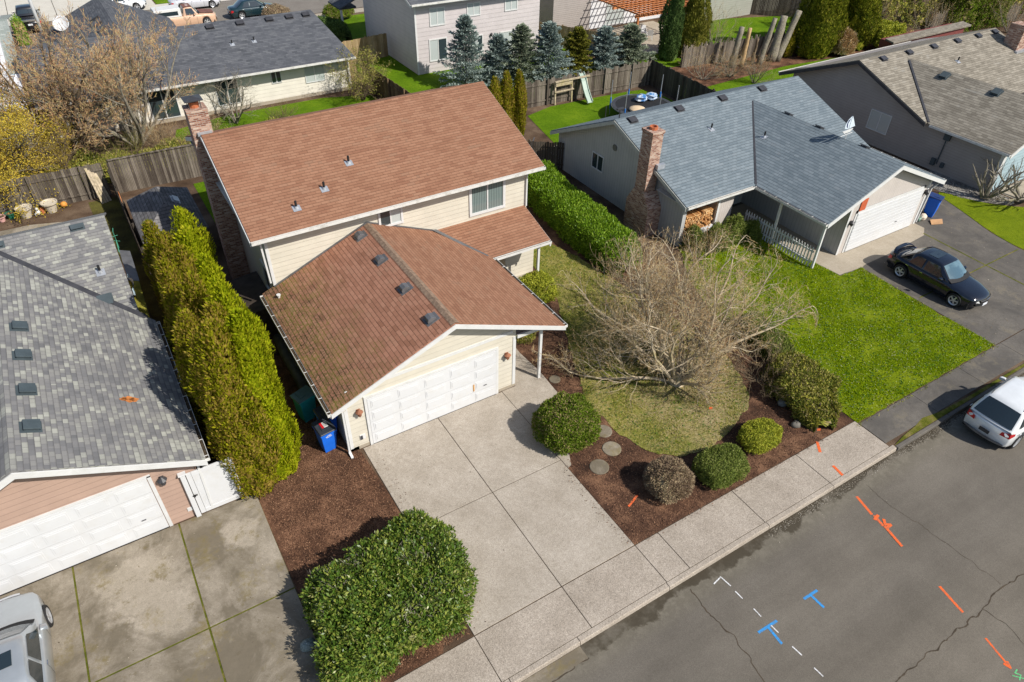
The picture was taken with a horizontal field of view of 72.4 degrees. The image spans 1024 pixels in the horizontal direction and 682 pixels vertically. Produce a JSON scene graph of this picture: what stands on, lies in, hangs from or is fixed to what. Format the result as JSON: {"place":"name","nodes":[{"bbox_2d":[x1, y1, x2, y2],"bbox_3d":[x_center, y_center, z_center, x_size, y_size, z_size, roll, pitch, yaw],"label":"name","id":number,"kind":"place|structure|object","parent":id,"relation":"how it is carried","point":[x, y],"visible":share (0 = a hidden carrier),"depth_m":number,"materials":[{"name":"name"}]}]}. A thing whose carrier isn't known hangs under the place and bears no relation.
{"place":"outdoors","nodes":[
{"label":"outdoors","id":0,"kind":"place"},
{"bbox_2d":[0,14,34,146],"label":"house","id":1,"kind":"structure","parent":0,"point":[4,31],"depth_m":44.01,"materials":[{"name":"white"}]},
{"bbox_2d":[0,0,154,20],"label":"opposite driveway","id":2,"kind":"structure","parent":0,"point":[49,7],"depth_m":66.06,"materials":[{"name":"beige concrete"}]},
{"bbox_2d":[0,495,324,681],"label":"stained driveway","id":3,"kind":"structure","parent":0,"point":[209,600],"depth_m":19.23,"materials":[{"name":"concrete"}]},
{"bbox_2d":[0,592,55,681],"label":"sedan","id":4,"kind":"object","parent":3,"relation":"on","point":[26,625],"visible":1,"depth_m":17.37,"materials":[{"name":"silver metal"}]},
{"bbox_2d":[9,0,362,46],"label":"street","id":5,"kind":"structure","parent":0,"point":[313,6],"depth_m":67.12,"materials":[{"name":"grey asphalt"}]},
{"bbox_2d":[150,3,216,25],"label":"pickup truck","id":6,"kind":"object","parent":5,"relation":"on","point":[175,14],"visible":0.67,"depth_m":60.69,"materials":[{"name":"beige paint"}]},
{"bbox_2d":[175,95,376,139],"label":"lawn","id":7,"kind":"structure","parent":0,"point":[313,105],"depth_m":47.12,"materials":[{"name":"green plant"}]},
{"bbox_2d":[197,65,264,126],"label":"bare tree","id":8,"kind":"object","parent":7,"relation":"on","point":[236,119],"visible":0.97,"depth_m":44.42,"materials":[{"name":"grey plant"}]},
{"bbox_2d":[325,40,391,102],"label":"bare shrub","id":9,"kind":"object","parent":7,"relation":"on","point":[364,78],"visible":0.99,"depth_m":47.32,"materials":[{"name":"brown plant"}]},
{"bbox_2d":[352,46,626,94],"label":"mauve house lawn","id":10,"kind":"structure","parent":0,"point":[405,78],"depth_m":52.63,"materials":[{"name":"green plant"}]},
{"bbox_2d":[342,33,387,62],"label":"fence","id":11,"kind":"object","parent":10,"relation":"on","point":[378,41],"visible":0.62,"depth_m":54.85,"materials":[{"name":"brown wood"}]},
{"bbox_2d":[432,13,492,87],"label":"spruce tree","id":12,"kind":"object","parent":10,"relation":"on","point":[465,25],"visible":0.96,"depth_m":49.38,"materials":[{"name":"green plant"}]},
{"bbox_2d":[470,33,519,84],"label":"spruce tree","id":13,"kind":"object","parent":10,"relation":"on","point":[497,54],"visible":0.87,"depth_m":50.11,"materials":[{"name":"green plant"}]},
{"bbox_2d":[492,22,546,86],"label":"spruce tree","id":14,"kind":"object","parent":10,"relation":"on","point":[520,42],"visible":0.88,"depth_m":50.11,"materials":[{"name":"green plant"}]},
{"bbox_2d":[523,20,580,84],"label":"spruce tree","id":15,"kind":"object","parent":10,"relation":"on","point":[549,41],"visible":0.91,"depth_m":50.50,"materials":[{"name":"plant"}]},
{"bbox_2d":[553,25,599,75],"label":"spruce tree","id":16,"kind":"object","parent":10,"relation":"on","point":[578,51],"visible":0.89,"depth_m":51.92,"materials":[{"name":"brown plant"}]},
{"bbox_2d":[583,25,628,70],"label":"spruce tree","id":17,"kind":"object","parent":10,"relation":"on","point":[605,42],"visible":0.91,"depth_m":52.41,"materials":[{"name":"green plant"}]},
{"bbox_2d":[363,392,633,634],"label":"driveway","id":18,"kind":"structure","parent":0,"point":[540,483],"depth_m":22.26,"materials":[{"name":"concrete"}]},
{"bbox_2d":[0,0,1023,681],"bbox_3d":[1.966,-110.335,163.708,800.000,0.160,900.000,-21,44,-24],"label":"ground","id":19,"kind":"structure","parent":0,"point":[76,210],"depth_m":37.22,"materials":[{"name":"soil"}]},
{"bbox_2d":[0,83,75,225],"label":"blossoming tree","id":20,"kind":"object","parent":19,"relation":"on","point":[21,121],"visible":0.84,"depth_m":35.73,"materials":[{"name":"yellow plant"}]},
{"bbox_2d":[3,114,87,178],"bbox_3d":[-25.066,-10.050,37.372,4.984,3.630,4.132,-2,39,-4],"label":"blossoming tree","id":21,"kind":"object","parent":19,"relation":"on","point":[64,161],"visible":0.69,"depth_m":37.38,"materials":[{"name":"yellow plant"}]},
{"bbox_2d":[0,163,111,216],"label":"fence","id":22,"kind":"object","parent":19,"relation":"on","point":[41,192],"visible":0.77,"depth_m":35.95,"materials":[{"name":"wood"}]},
{"bbox_2d":[0,7,135,160],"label":"bare tree","id":23,"kind":"object","parent":19,"relation":"on","point":[65,85],"visible":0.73,"depth_m":38.11,"materials":[{"name":"brown plant"}]},
{"bbox_2d":[0,0,199,153],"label":"bare tree","id":24,"kind":"object","parent":19,"relation":"on","point":[120,96],"visible":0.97,"depth_m":39.08,"materials":[{"name":"brown plant"}]},
{"bbox_2d":[0,212,213,595],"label":"house","id":25,"kind":"structure","parent":19,"relation":"on","point":[102,444],"depth_m":20.53,"materials":[{"name":"pink"}]},
{"bbox_2d":[0,479,168,595],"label":"garage door","id":26,"kind":"structure","parent":25,"relation":"in","point":[36,550],"depth_m":19.69,"materials":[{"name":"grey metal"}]},
{"bbox_2d":[177,457,242,516],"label":"gate","id":27,"kind":"structure","parent":25,"relation":"attached to","point":[221,487],"depth_m":21.24,"materials":[{"name":"white wood"}]},
{"bbox_2d":[119,250,151,317],"bbox_3d":[-15.020,-1.535,28.425,0.380,2.000,5.906,-20,44,-24],"label":"side lean to","id":28,"kind":"object","parent":19,"relation":"on","point":[130,270],"visible":0.69,"depth_m":28.24,"materials":[{"name":"grey metal"}]},
{"bbox_2d":[0,115,287,207],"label":"overgrown bank","id":29,"kind":"structure","parent":19,"relation":"on","point":[86,157],"depth_m":38.93,"materials":[{"name":"green plant"}]},
{"bbox_2d":[89,196,217,460],"bbox_3d":[-15.854,-1.763,30.243,1.450,0.001,21.444,-22,45,-26],"label":"side yard moss","id":30,"kind":"object","parent":19,"relation":"on","point":[116,220],"visible":0.29,"depth_m":33.55,"materials":[{"name":"green plant"}]},
{"bbox_2d":[106,144,201,192],"bbox_3d":[-13.432,-11.533,40.779,18.097,1.900,0.216,-20,44,-24],"label":"fence","id":31,"kind":"object","parent":19,"relation":"on","point":[152,165],"visible":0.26,"depth_m":37.92,"materials":[{"name":"brown wood"}]},
{"bbox_2d":[141,219,166,319],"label":"cedar tree","id":32,"kind":"object","parent":19,"relation":"on","point":[150,230],"visible":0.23,"depth_m":26.20,"materials":[{"name":"green plant"}]},
{"bbox_2d":[126,186,208,248],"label":"garden shed","id":33,"kind":"structure","parent":19,"relation":"on","point":[156,204],"depth_m":32.08,"materials":[{"name":"grey"}]},
{"bbox_2d":[16,0,355,140],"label":"house","id":34,"kind":"structure","parent":19,"relation":"on","point":[287,56],"depth_m":46.82,"materials":[{"name":"beige"}]},
{"bbox_2d":[170,205,220,278],"bbox_3d":[-12.460,-3.039,27.794,1.722,5.214,1.644,0,39,-2],"label":"cedar tree","id":35,"kind":"object","parent":19,"relation":"on","point":[181,214],"visible":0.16,"depth_m":26.63,"materials":[{"name":"green plant"}]},
{"bbox_2d":[258,339,468,681],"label":"mulch bed","id":36,"kind":"object","parent":19,"relation":"on","point":[289,385],"visible":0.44,"depth_m":21.99,"materials":[{"name":"brown wood"}]},
{"bbox_2d":[153,258,186,374],"bbox_3d":[-11.488,-0.605,24.620,1.722,5.495,1.614,-21,44,-24],"label":"cedar tree","id":37,"kind":"object","parent":36,"relation":"on","point":[168,283],"visible":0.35,"depth_m":23.50,"materials":[{"name":"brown plant"}]},
{"bbox_2d":[174,270,212,350],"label":"cedar tree","id":38,"kind":"object","parent":36,"relation":"on","point":[190,295],"visible":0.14,"depth_m":22.24,"materials":[{"name":"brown plant"}]},
{"bbox_2d":[170,307,218,446],"bbox_3d":[-9.612,1.192,22.374,1.918,5.619,1.686,1,39,0],"label":"cedar tree","id":39,"kind":"object","parent":36,"relation":"on","point":[189,320],"visible":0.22,"depth_m":21.21,"materials":[{"name":"green plant"}]},
{"bbox_2d":[195,252,228,301],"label":"cedar tree","id":40,"kind":"object","parent":36,"relation":"on","point":[204,266],"visible":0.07,"depth_m":22.99,"materials":[{"name":"green plant"}]},
{"bbox_2d":[184,316,282,500],"bbox_3d":[-8.229,2.033,20.658,2.125,6.536,2.085,-21,44,-24],"label":"cedar tree","id":41,"kind":"object","parent":36,"relation":"on","point":[238,439],"visible":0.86,"depth_m":20.02,"materials":[{"name":"green plant"}]},
{"bbox_2d":[201,275,276,373],"bbox_3d":[-8.848,0.491,22.854,1.879,6.122,1.854,9,40,9],"label":"cedar tree","id":42,"kind":"object","parent":36,"relation":"on","point":[227,300],"visible":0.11,"depth_m":21.31,"materials":[{"name":"green plant"}]},
{"bbox_2d":[226,271,279,339],"bbox_3d":[-10.552,-1.369,28.658,1.270,1.600,2.750,-21,44,-24],"label":"storage box","id":43,"kind":"object","parent":36,"relation":"on","point":[251,288],"visible":0.43,"depth_m":28.21,"materials":[{"name":"black plastic"}]},
{"bbox_2d":[218,306,302,480],"bbox_3d":[-7.675,1.698,21.108,2.051,6.502,2.064,14,41,15],"label":"cedar tree","id":44,"kind":"object","parent":36,"relation":"on","point":[259,375],"visible":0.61,"depth_m":20.49,"materials":[{"name":"green plant"}]},
{"bbox_2d":[290,385,315,421],"bbox_3d":[-7.266,2.250,24.647,0.591,1.164,0.743,31,48,31],"label":"wheeled bin","id":45,"kind":"object","parent":36,"relation":"on","point":[303,398],"visible":0.81,"depth_m":24.37,"materials":[{"name":"teal plastic"}]},
{"bbox_2d":[311,416,336,452],"bbox_3d":[-6.281,3.188,23.591,0.591,1.082,0.743,-26,47,-29],"label":"wheeled bin","id":46,"kind":"object","parent":36,"relation":"on","point":[325,429],"visible":1,"depth_m":23.33,"materials":[{"name":"blue plastic"}]},
{"bbox_2d":[298,506,479,681],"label":"laurel shrub","id":47,"kind":"object","parent":36,"relation":"on","point":[386,599],"visible":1,"depth_m":18.23,"materials":[{"name":"green plant"}]},
{"bbox_2d":[181,81,567,458],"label":"house","id":48,"kind":"structure","parent":19,"relation":"on","point":[384,248],"depth_m":26.47,"materials":[{"name":"beige"}]},
{"bbox_2d":[367,350,495,443],"bbox_3d":[-2.655,1.944,24.398,4.880,2.130,0.095,-21,44,-24],"label":"garage door","id":49,"kind":"structure","parent":48,"relation":"in","point":[403,408],"depth_m":24.30,"materials":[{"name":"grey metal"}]},
{"bbox_2d":[469,180,505,216],"bbox_3d":[-1.037,-6.150,29.595,1.760,1.540,0.055,-21,44,-24],"label":"window","id":50,"kind":"structure","parent":48,"relation":"in","point":[490,197],"depth_m":29.68,"materials":[{"name":"glass"}]},
{"bbox_2d":[328,0,539,74],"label":"house","id":51,"kind":"structure","parent":19,"relation":"on","point":[419,36],"depth_m":53.14,"materials":[{"name":"white paint"}]},
{"bbox_2d":[511,68,527,136],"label":"arborvitae tree","id":52,"kind":"object","parent":19,"relation":"on","point":[520,106],"visible":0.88,"depth_m":42.66,"materials":[{"name":"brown plant"}]},
{"bbox_2d":[523,646,587,681],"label":"gutter pan","id":53,"kind":"object","parent":19,"relation":"on","point":[562,665],"visible":1,"depth_m":18.31,"materials":[{"name":"concrete"}]},
{"bbox_2d":[523,60,651,107],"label":"fence","id":54,"kind":"object","parent":19,"relation":"on","point":[640,74],"visible":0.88,"depth_m":49.63,"materials":[{"name":"brown wood"}]},
{"bbox_2d":[605,22,656,66],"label":"spruce tree","id":55,"kind":"object","parent":19,"relation":"on","point":[632,38],"visible":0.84,"depth_m":53.15,"materials":[{"name":"green plant"}]},
{"bbox_2d":[504,195,852,544],"bbox_3d":[2.443,-1.490,30.404,10.460,0.001,21.830,-21,44,-24],"label":"front mulch bed","id":56,"kind":"object","parent":19,"relation":"on","point":[756,399],"visible":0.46,"depth_m":24.07,"materials":[{"name":"brown wood"}]},
{"bbox_2d":[518,270,558,303],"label":"round shrub","id":57,"kind":"object","parent":56,"relation":"on","point":[538,283],"visible":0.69,"depth_m":29.95,"materials":[{"name":"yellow plant"}]},
{"bbox_2d":[531,390,601,455],"bbox_3d":[1.865,2.674,23.992,2.395,1.698,2.306,-21,44,-24],"label":"round shrub","id":58,"kind":"object","parent":56,"relation":"on","point":[564,423],"visible":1,"depth_m":23.45,"materials":[{"name":"green plant"}]},
{"bbox_2d":[527,159,642,277],"bbox_3d":[3.064,-6.627,35.498,2.767,2.001,10.899,-17,43,-21],"label":"clipped hedge","id":59,"kind":"object","parent":56,"relation":"on","point":[562,204],"visible":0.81,"depth_m":34.10,"materials":[{"name":"green plant"}]},
{"bbox_2d":[642,455,695,504],"bbox_3d":[5.038,4.347,22.393,1.707,1.239,1.644,-21,44,-24],"label":"round shrub","id":60,"kind":"object","parent":56,"relation":"on","point":[668,478],"visible":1,"depth_m":22.06,"materials":[{"name":"brown plant"}]},
{"bbox_2d":[691,442,750,490],"bbox_3d":[6.892,4.033,23.005,1.931,1.020,1.502,-21,44,-24],"label":"round shrub","id":61,"kind":"object","parent":56,"relation":"on","point":[725,465],"visible":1,"depth_m":22.67,"materials":[{"name":"green plant"}]},
{"bbox_2d":[736,417,783,454],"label":"round shrub","id":62,"kind":"object","parent":56,"relation":"on","point":[758,436],"visible":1,"depth_m":23.88,"materials":[{"name":"yellow plant"}]},
{"bbox_2d":[729,328,802,399],"bbox_3d":[9.406,0.792,26.319,2.992,1.934,3.346,-21,44,-24],"label":"bare shrub","id":63,"kind":"object","parent":56,"relation":"on","point":[755,377],"visible":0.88,"depth_m":26.60,"materials":[{"name":"brown plant"}]},
{"bbox_2d":[759,350,842,431],"bbox_3d":[10.786,1.577,26.014,2.649,1.557,4.022,5,39,4],"label":"mixed hedge","id":64,"kind":"object","parent":56,"relation":"on","point":[809,393],"visible":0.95,"depth_m":25.32,"materials":[{"name":"green plant"}]},
{"bbox_2d":[649,57,715,99],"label":"fence","id":65,"kind":"object","parent":19,"relation":"on","point":[673,80],"visible":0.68,"depth_m":49.67,"materials":[{"name":"brown wood"}]},
{"bbox_2d":[504,445,895,681],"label":"kerb","id":66,"kind":"structure","parent":19,"relation":"on","point":[557,654],"depth_m":20.38,"materials":[{"name":"grey concrete"}]},
{"bbox_2d":[683,0,784,20],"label":"house","id":67,"kind":"structure","parent":19,"relation":"on","point":[731,7],"depth_m":66.36,"materials":[{"name":"grey"}]},
{"bbox_2d":[550,76,945,268],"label":"house","id":68,"kind":"structure","parent":19,"relation":"on","point":[782,152],"depth_m":34.79,"materials":[{"name":"grey"}]},
{"bbox_2d":[844,189,923,251],"bbox_3d":[18.434,-5.969,34.631,5.100,2.150,0.095,-21,44,-24],"label":"garage door","id":69,"kind":"structure","parent":68,"relation":"in","point":[874,223],"depth_m":34.53,"materials":[{"name":"white metal"}]},
{"bbox_2d":[672,44,876,86],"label":"planting strip","id":70,"kind":"object","parent":19,"relation":"on","point":[793,59],"visible":0.38,"depth_m":55.47,"materials":[{"name":"brown soil"}]},
{"bbox_2d":[680,31,786,67],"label":"fence","id":71,"kind":"object","parent":70,"relation":"on","point":[711,48],"visible":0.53,"depth_m":55.87,"materials":[{"name":"brown wood"}]},
{"bbox_2d":[789,0,850,59],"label":"cypress tree","id":72,"kind":"object","parent":70,"relation":"on","point":[819,25],"visible":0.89,"depth_m":56.09,"materials":[{"name":"green plant"}]},
{"bbox_2d":[842,0,882,50],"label":"cypress tree","id":73,"kind":"object","parent":70,"relation":"on","point":[861,13],"visible":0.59,"depth_m":57.73,"materials":[{"name":"green plant"}]},
{"bbox_2d":[750,0,887,18],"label":"fence","id":74,"kind":"object","parent":19,"relation":"on","point":[765,8],"visible":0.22,"depth_m":67.15,"materials":[{"name":"brown wood"}]},
{"bbox_2d":[731,204,923,274],"bbox_3d":[16.576,-6.228,36.563,7.640,0.001,7.380,-21,44,-24],"label":"garage apron","id":75,"kind":"object","parent":19,"relation":"on","point":[853,259],"visible":0.67,"depth_m":34.70,"materials":[{"name":"beige concrete"}]},
{"bbox_2d":[808,0,1023,29],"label":"back hedge","id":76,"kind":"object","parent":19,"relation":"on","point":[902,5],"visible":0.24,"depth_m":64.53,"materials":[{"name":"green plant"}]},
{"bbox_2d":[877,21,970,48],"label":"wood shed","id":77,"kind":"structure","parent":19,"relation":"on","point":[946,29],"depth_m":57.20,"materials":[{"name":"brown"}]},
{"bbox_2d":[894,364,1023,445],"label":"mossy verge","id":78,"kind":"structure","parent":19,"relation":"on","point":[923,422],"depth_m":25.66,"materials":[{"name":"green plant"}]},
{"bbox_2d":[925,170,1013,204],"bbox_3d":[25.346,-8.727,39.867,2.356,0.001,5.721,-27,47,-30],"label":"gravel bed","id":79,"kind":"object","parent":19,"relation":"on","point":[962,193],"visible":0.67,"depth_m":39.55,"materials":[{"name":"gravel"}]},
{"bbox_2d":[972,157,1023,200],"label":"pollarded tree","id":80,"kind":"object","parent":79,"relation":"on","point":[986,192],"visible":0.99,"depth_m":38.13,"materials":[{"name":"grey plant"}]},
{"bbox_2d":[931,0,1014,31],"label":"evergreen hedge","id":81,"kind":"object","parent":19,"relation":"on","point":[982,5],"visible":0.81,"depth_m":64.46,"materials":[{"name":"green plant"}]},
{"bbox_2d":[502,273,570,467],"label":"front path","id":82,"kind":"structure","parent":0,"point":[528,393],"depth_m":26.23,"materials":[{"name":"concrete"}]},
{"bbox_2d":[528,90,673,142],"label":"neighbour back lawn","id":83,"kind":"structure","parent":0,"point":[546,121],"depth_m":47.53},
{"bbox_2d":[539,0,667,33],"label":"house","id":84,"kind":"structure","parent":0,"point":[590,14],"depth_m":61.92,"materials":[{"name":"beige paint"}]},
{"bbox_2d":[533,244,749,456],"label":"mossy lawn","id":85,"kind":"structure","parent":0,"point":[666,405],"depth_m":26.34,"materials":[{"name":"green plant"}]},
{"bbox_2d":[532,225,818,409],"bbox_3d":[6.131,-1.322,26.326,10.520,5.197,7.933,-21,44,-24],"label":"bare tree","id":86,"kind":"object","parent":85,"relation":"on","point":[679,375],"visible":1,"depth_m":25.72,"materials":[{"name":"brown plant"}]},
{"bbox_2d":[395,421,888,681],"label":"sidewalk","id":87,"kind":"structure","parent":0,"point":[512,645],"depth_m":20.45,"materials":[{"name":"grey concrete"}]},
{"bbox_2d":[592,21,707,54],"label":"pergola patio","id":88,"kind":"structure","parent":0,"point":[654,27],"depth_m":62.14,"materials":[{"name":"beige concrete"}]},
{"bbox_2d":[599,0,688,24],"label":"pergola","id":89,"kind":"object","parent":88,"relation":"on","point":[646,6],"visible":0.59,"depth_m":59.00,"materials":[{"name":"brown wood"}]},
{"bbox_2d":[635,16,801,66],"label":"lawn","id":90,"kind":"structure","parent":0,"point":[759,25],"depth_m":64.17,"materials":[{"name":"green plant"}]},
{"bbox_2d":[657,0,684,60],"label":"cypress tree","id":91,"kind":"object","parent":90,"relation":"on","point":[670,33],"visible":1,"depth_m":54.97,"materials":[{"name":"green plant"}]},
{"bbox_2d":[677,0,712,56],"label":"cypress tree","id":92,"kind":"object","parent":90,"relation":"on","point":[695,29],"visible":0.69,"depth_m":55.25,"materials":[{"name":"green plant"}]},
{"bbox_2d":[685,55,847,90],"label":"garden lawn","id":93,"kind":"structure","parent":0,"point":[742,81],"depth_m":53.64,"materials":[{"name":"green plant"}]},
{"bbox_2d":[522,373,1023,681],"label":"street","id":94,"kind":"structure","parent":0,"point":[890,611],"depth_m":20.10,"materials":[{"name":"grey asphalt"}]},
{"bbox_2d":[896,367,1023,450],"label":"old kerb","id":95,"kind":"structure","parent":94,"relation":"on","point":[920,433],"depth_m":25.64,"materials":[{"name":"grey concrete"}]},
{"bbox_2d":[962,376,1023,448],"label":"hatchback","id":96,"kind":"object","parent":94,"relation":"on","point":[995,415],"visible":1,"depth_m":24.26,"materials":[{"name":"white paint"}]},
{"bbox_2d":[679,236,994,422],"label":"green lawn","id":97,"kind":"structure","parent":0,"point":[894,378],"depth_m":29.58,"materials":[{"name":"green plant"}]},
{"bbox_2d":[735,311,797,361],"bbox_3d":[10.390,0.191,27.882,1.384,1.333,4.402,-11,41,-14],"label":"juniper hedge","id":98,"kind":"object","parent":97,"relation":"on","point":[784,342],"visible":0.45,"depth_m":27.82,"materials":[{"name":"green plant"}]},
{"bbox_2d":[744,210,813,265],"bbox_3d":[12.930,-5.096,34.196,0.060,1.040,4.300,-21,44,-24],"label":"picket fence","id":99,"kind":"object","parent":97,"relation":"on","point":[787,237],"visible":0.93,"depth_m":33.88,"materials":[{"name":"white paint"}]},
{"bbox_2d":[730,195,1023,344],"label":"neighbour driveway","id":100,"kind":"structure","parent":0,"point":[1004,290],"depth_m":33.04,"materials":[{"name":"grey concrete"}]},
{"bbox_2d":[886,242,990,308],"bbox_3d":[19.380,-3.106,31.686,2.022,1.521,4.525,-21,44,-24],"label":"sedan","id":101,"kind":"object","parent":100,"relation":"on","point":[950,278],"visible":1,"depth_m":31.15,"materials":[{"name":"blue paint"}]},
{"bbox_2d":[778,21,1023,191],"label":"house","id":102,"kind":"structure","parent":0,"point":[951,106],"depth_m":42.52,"materials":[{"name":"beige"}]},
{"bbox_2d":[859,330,1023,442],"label":"old sidewalk","id":103,"kind":"structure","parent":0,"point":[888,424],"depth_m":26.64,"materials":[{"name":"grey concrete"}]},
{"bbox_2d":[938,192,1023,248],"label":"side lawn","id":104,"kind":"structure","parent":0,"point":[1005,222],"depth_m":37.34,"materials":[{"name":"green plant"}]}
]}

